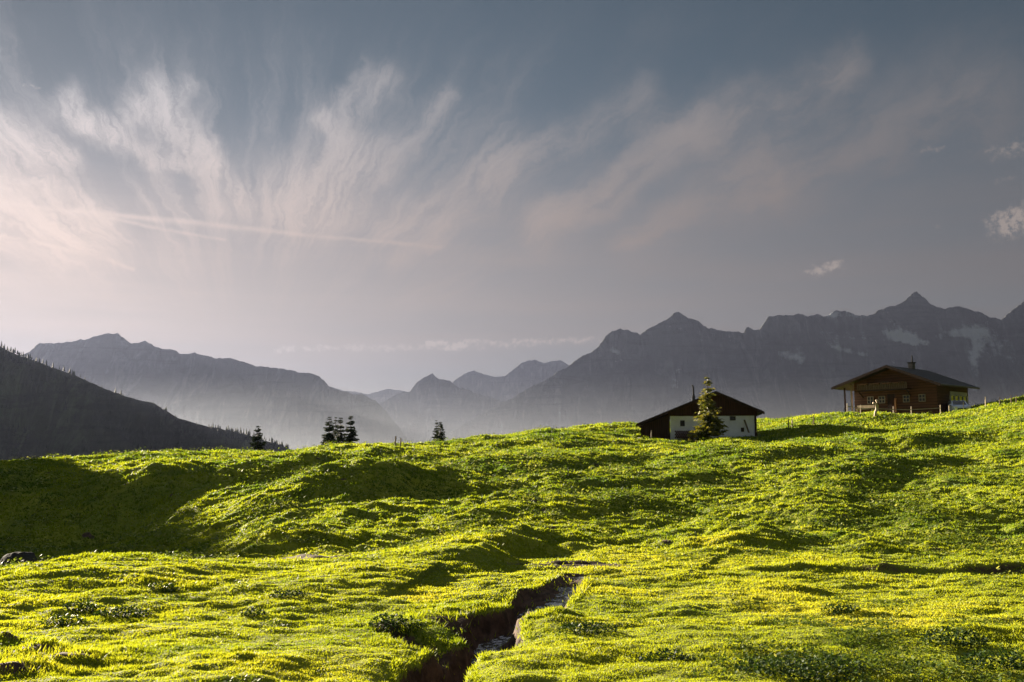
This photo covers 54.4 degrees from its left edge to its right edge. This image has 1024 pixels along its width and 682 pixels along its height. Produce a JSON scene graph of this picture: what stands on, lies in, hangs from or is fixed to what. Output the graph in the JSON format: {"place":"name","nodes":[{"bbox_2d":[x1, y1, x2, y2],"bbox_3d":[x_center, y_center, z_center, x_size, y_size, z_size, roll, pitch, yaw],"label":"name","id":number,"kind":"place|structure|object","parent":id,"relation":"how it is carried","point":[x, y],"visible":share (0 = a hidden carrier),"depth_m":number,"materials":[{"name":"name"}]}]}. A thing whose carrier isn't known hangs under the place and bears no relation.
{"place":"outdoors","nodes":[
{"label":"outdoors","id":0,"kind":"place"},
{"bbox_2d":[0,346,290,460],"bbox_3d":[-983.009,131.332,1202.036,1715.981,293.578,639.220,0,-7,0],"label":"forest hill","id":1,"kind":"structure","parent":0,"point":[24,401],"depth_m":1069.13,"materials":[{"name":"plant"}]},
{"bbox_2d":[0,341,289,458],"bbox_3d":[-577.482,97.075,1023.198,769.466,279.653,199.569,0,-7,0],"label":"forest","id":2,"kind":"object","parent":1,"relation":"on","point":[164,411],"visible":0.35,"depth_m":1089.36,"materials":[{"name":"plant"}]},
{"bbox_2d":[21,333,412,449],"bbox_3d":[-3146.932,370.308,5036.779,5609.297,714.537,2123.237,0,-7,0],"label":"mountain range","id":3,"kind":"structure","parent":0,"point":[292,409],"depth_m":4493.04,"materials":[{"name":"grey stone"}]},
{"bbox_2d":[379,373,503,442],"bbox_3d":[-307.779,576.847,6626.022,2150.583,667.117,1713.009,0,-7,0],"label":"mountain range","id":4,"kind":"structure","parent":0,"point":[420,408],"depth_m":6190.49,"materials":[{"name":"grey stone"}]},
{"bbox_2d":[332,360,568,403],"bbox_3d":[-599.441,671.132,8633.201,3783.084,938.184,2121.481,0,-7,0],"label":"mountain range","id":5,"kind":"structure","parent":0,"point":[520,378],"depth_m":8166.05,"materials":[{"name":"grey stone"}]},
{"bbox_2d":[0,395,1023,681],"bbox_3d":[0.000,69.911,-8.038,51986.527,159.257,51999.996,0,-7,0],"label":"ground","id":6,"kind":"structure","parent":0,"point":[484,630],"depth_m":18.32,"materials":[{"name":"green plant"}]},
{"bbox_2d":[0,552,37,565],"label":"boulder","id":7,"kind":"object","parent":6,"relation":"on","point":[27,556],"visible":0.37,"depth_m":17.89,"materials":[{"name":"stone"}]},
{"bbox_2d":[37,613,84,625],"bbox_3d":[-5.375,3.330,11.906,0.569,0.125,0.393,0,-7,0],"label":"weed clump","id":8,"kind":"object","parent":6,"relation":"on","point":[49,621],"visible":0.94,"depth_m":11.88,"materials":[{"name":"green plant"}]},
{"bbox_2d":[63,599,100,612],"bbox_3d":[-5.542,3.397,12.804,0.498,0.157,0.334,0,-7,0],"label":"weed clump","id":9,"kind":"object","parent":6,"relation":"on","point":[80,606],"visible":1,"depth_m":12.79,"materials":[{"name":"green plant"}]},
{"bbox_2d":[92,605,153,618],"bbox_3d":[-4.860,3.384,12.447,0.768,0.154,0.494,0,-7,0],"label":"weed clump","id":10,"kind":"object","parent":6,"relation":"on","point":[129,612],"visible":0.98,"depth_m":12.40,"materials":[{"name":"green plant"}]},
{"bbox_2d":[147,581,178,592],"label":"weed clump","id":11,"kind":"object","parent":6,"relation":"on","point":[171,585],"visible":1,"depth_m":14.19,"materials":[{"name":"green plant"}]},
{"bbox_2d":[236,606,265,616],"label":"weed clump","id":12,"kind":"object","parent":6,"relation":"on","point":[254,612],"visible":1,"depth_m":12.49,"materials":[{"name":"green plant"}]},
{"bbox_2d":[249,426,266,450],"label":"spruce","id":13,"kind":"object","parent":6,"relation":"on","point":[257,445],"visible":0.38,"depth_m":87.42,"materials":[{"name":"green plant"}]},
{"bbox_2d":[266,588,309,598],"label":"weed clump","id":14,"kind":"object","parent":6,"relation":"on","point":[292,594],"visible":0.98,"depth_m":13.66,"materials":[{"name":"green plant"}]},
{"bbox_2d":[320,417,338,444],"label":"spruce","id":15,"kind":"object","parent":6,"relation":"on","point":[329,437],"visible":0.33,"depth_m":91.54,"materials":[{"name":"green plant"}]},
{"bbox_2d":[333,417,338,442],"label":"spruce","id":16,"kind":"object","parent":6,"relation":"on","point":[335,420],"visible":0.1,"depth_m":95.59,"materials":[{"name":"green plant"}]},
{"bbox_2d":[334,418,345,443],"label":"spruce","id":17,"kind":"object","parent":6,"relation":"on","point":[339,435],"visible":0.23,"depth_m":92.52,"materials":[{"name":"green plant"}]},
{"bbox_2d":[342,416,359,443],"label":"spruce","id":18,"kind":"object","parent":6,"relation":"on","point":[350,437],"visible":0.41,"depth_m":90.52,"materials":[{"name":"green plant"}]},
{"bbox_2d":[367,611,423,636],"bbox_3d":[-1.364,3.299,11.629,0.672,0.252,0.465,0,-7,0],"label":"weed clump","id":19,"kind":"object","parent":6,"relation":"on","point":[387,624],"visible":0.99,"depth_m":11.61,"materials":[{"name":"green plant"}]},
{"bbox_2d":[432,420,438,440],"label":"spruce","id":20,"kind":"object","parent":6,"relation":"on","point":[436,428],"visible":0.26,"depth_m":97.62,"materials":[{"name":"green plant"}]},
{"bbox_2d":[434,422,446,440],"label":"spruce","id":21,"kind":"object","parent":6,"relation":"on","point":[441,434],"visible":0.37,"depth_m":95.55,"materials":[{"name":"green plant"}]},
{"bbox_2d":[558,619,618,635],"bbox_3d":[0.878,3.272,11.371,0.708,0.157,0.472,0,-7,0],"label":"weed clump","id":22,"kind":"object","parent":6,"relation":"on","point":[608,627],"visible":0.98,"depth_m":11.33,"materials":[{"name":"green plant"}]},
{"bbox_2d":[639,647,694,661],"bbox_3d":[1.528,3.090,9.802,0.582,0.128,0.388,0,-7,0],"label":"weed clump","id":23,"kind":"object","parent":6,"relation":"on","point":[675,651],"visible":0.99,"depth_m":9.79,"materials":[{"name":"green plant"}]},
{"bbox_2d":[675,430,693,438],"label":"firewood stack","id":24,"kind":"object","parent":6,"relation":"on","point":[681,433],"visible":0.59,"depth_m":90.18,"materials":[{"name":"brown wood"}]},
{"bbox_2d":[636,385,764,440],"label":"hut","id":25,"kind":"object","parent":6,"relation":"on","point":[734,413],"visible":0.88,"depth_m":90.86,"materials":[{"name":"paint"}]},
{"bbox_2d":[680,420,684,425],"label":"window","id":26,"kind":"structure","parent":25,"relation":"in","point":[682,422],"depth_m":91.19,"materials":[{"name":"black glass"}]},
{"bbox_2d":[686,377,728,441],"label":"fir tree","id":27,"kind":"object","parent":6,"relation":"on","point":[711,424],"visible":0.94,"depth_m":87.03,"materials":[{"name":"green plant"}]},
{"bbox_2d":[734,652,866,681],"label":"weed clump","id":28,"kind":"object","parent":6,"relation":"on","point":[778,662],"visible":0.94,"depth_m":8.94,"materials":[{"name":"green plant"}]},
{"bbox_2d":[819,603,860,614],"bbox_3d":[4.135,3.375,12.546,0.501,0.123,0.384,-3,-7,24],"label":"weed clump","id":29,"kind":"object","parent":6,"relation":"on","point":[846,610],"visible":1,"depth_m":12.52,"materials":[{"name":"green plant"}]},
{"bbox_2d":[856,405,874,412],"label":"bench","id":30,"kind":"object","parent":6,"relation":"on","point":[867,406],"visible":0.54,"depth_m":106.57,"materials":[{"name":"brown wood"}]},
{"bbox_2d":[872,400,878,416],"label":"carved post","id":31,"kind":"object","parent":6,"relation":"on","point":[876,408],"visible":0.98,"depth_m":94.23,"materials":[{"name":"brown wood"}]},
{"bbox_2d":[831,356,979,414],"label":"chalet","id":32,"kind":"object","parent":6,"relation":"on","point":[887,387],"visible":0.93,"depth_m":104.74,"materials":[{"name":"wood"}]},
{"bbox_2d":[867,396,873,403],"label":"window","id":33,"kind":"structure","parent":32,"relation":"in","point":[870,400],"depth_m":106.89,"materials":[{"name":"grey wood"}]},
{"bbox_2d":[878,396,884,402],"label":"window","id":34,"kind":"structure","parent":32,"relation":"in","point":[881,398],"depth_m":105.97,"materials":[{"name":"grey wood"}]},
{"bbox_2d":[887,394,894,412],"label":"door","id":35,"kind":"structure","parent":32,"relation":"in","point":[890,397],"depth_m":105.19,"materials":[{"name":"brown wood"}]},
{"bbox_2d":[903,395,909,401],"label":"window","id":36,"kind":"structure","parent":32,"relation":"in","point":[906,398],"depth_m":103.93,"materials":[{"name":"grey wood"}]},
{"bbox_2d":[918,394,925,401],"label":"window","id":37,"kind":"structure","parent":32,"relation":"in","point":[922,397],"depth_m":102.70,"materials":[{"name":"grey wood"}]},
{"bbox_2d":[949,391,967,403],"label":"window","id":38,"kind":"structure","parent":32,"relation":"in","point":[957,396],"depth_m":104.75,"materials":[{"name":"yellow glass"}]},
{"bbox_2d":[847,403,963,413],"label":"rail fence","id":39,"kind":"object","parent":6,"relation":"on","point":[893,409],"visible":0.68,"depth_m":100.29,"materials":[{"name":"brown wood"}]},
{"bbox_2d":[917,625,988,648],"bbox_3d":[4.537,3.035,10.240,0.704,0.188,0.520,-3,-7,21],"label":"weed clump","id":40,"kind":"object","parent":6,"relation":"on","point":[956,638],"visible":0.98,"depth_m":10.22,"materials":[{"name":"green plant"}]},
{"bbox_2d":[947,401,970,411],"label":"parked car","id":41,"kind":"object","parent":6,"relation":"on","point":[953,405],"visible":0.56,"depth_m":100.49,"materials":[{"name":"paint"}]},
{"bbox_2d":[953,646,1023,671],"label":"weed clump","id":42,"kind":"object","parent":6,"relation":"on","point":[1001,662],"visible":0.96,"depth_m":9.13,"materials":[{"name":"green plant"}]},
{"bbox_2d":[0,0,1023,393],"label":"sky","id":43,"kind":"structure","parent":0,"point":[362,196],"materials":[{"name":"grey"}]},
{"bbox_2d":[471,576,597,664],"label":"water","id":44,"kind":"structure","parent":0,"point":[498,642],"depth_m":14.00,"materials":[{"name":"grey liquid"}]},
{"bbox_2d":[445,291,1023,440],"bbox_3d":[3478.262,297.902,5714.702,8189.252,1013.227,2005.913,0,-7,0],"label":"mountain range","id":45,"kind":"structure","parent":0,"point":[780,366],"depth_m":5114.82,"materials":[{"name":"grey stone"}]}
]}

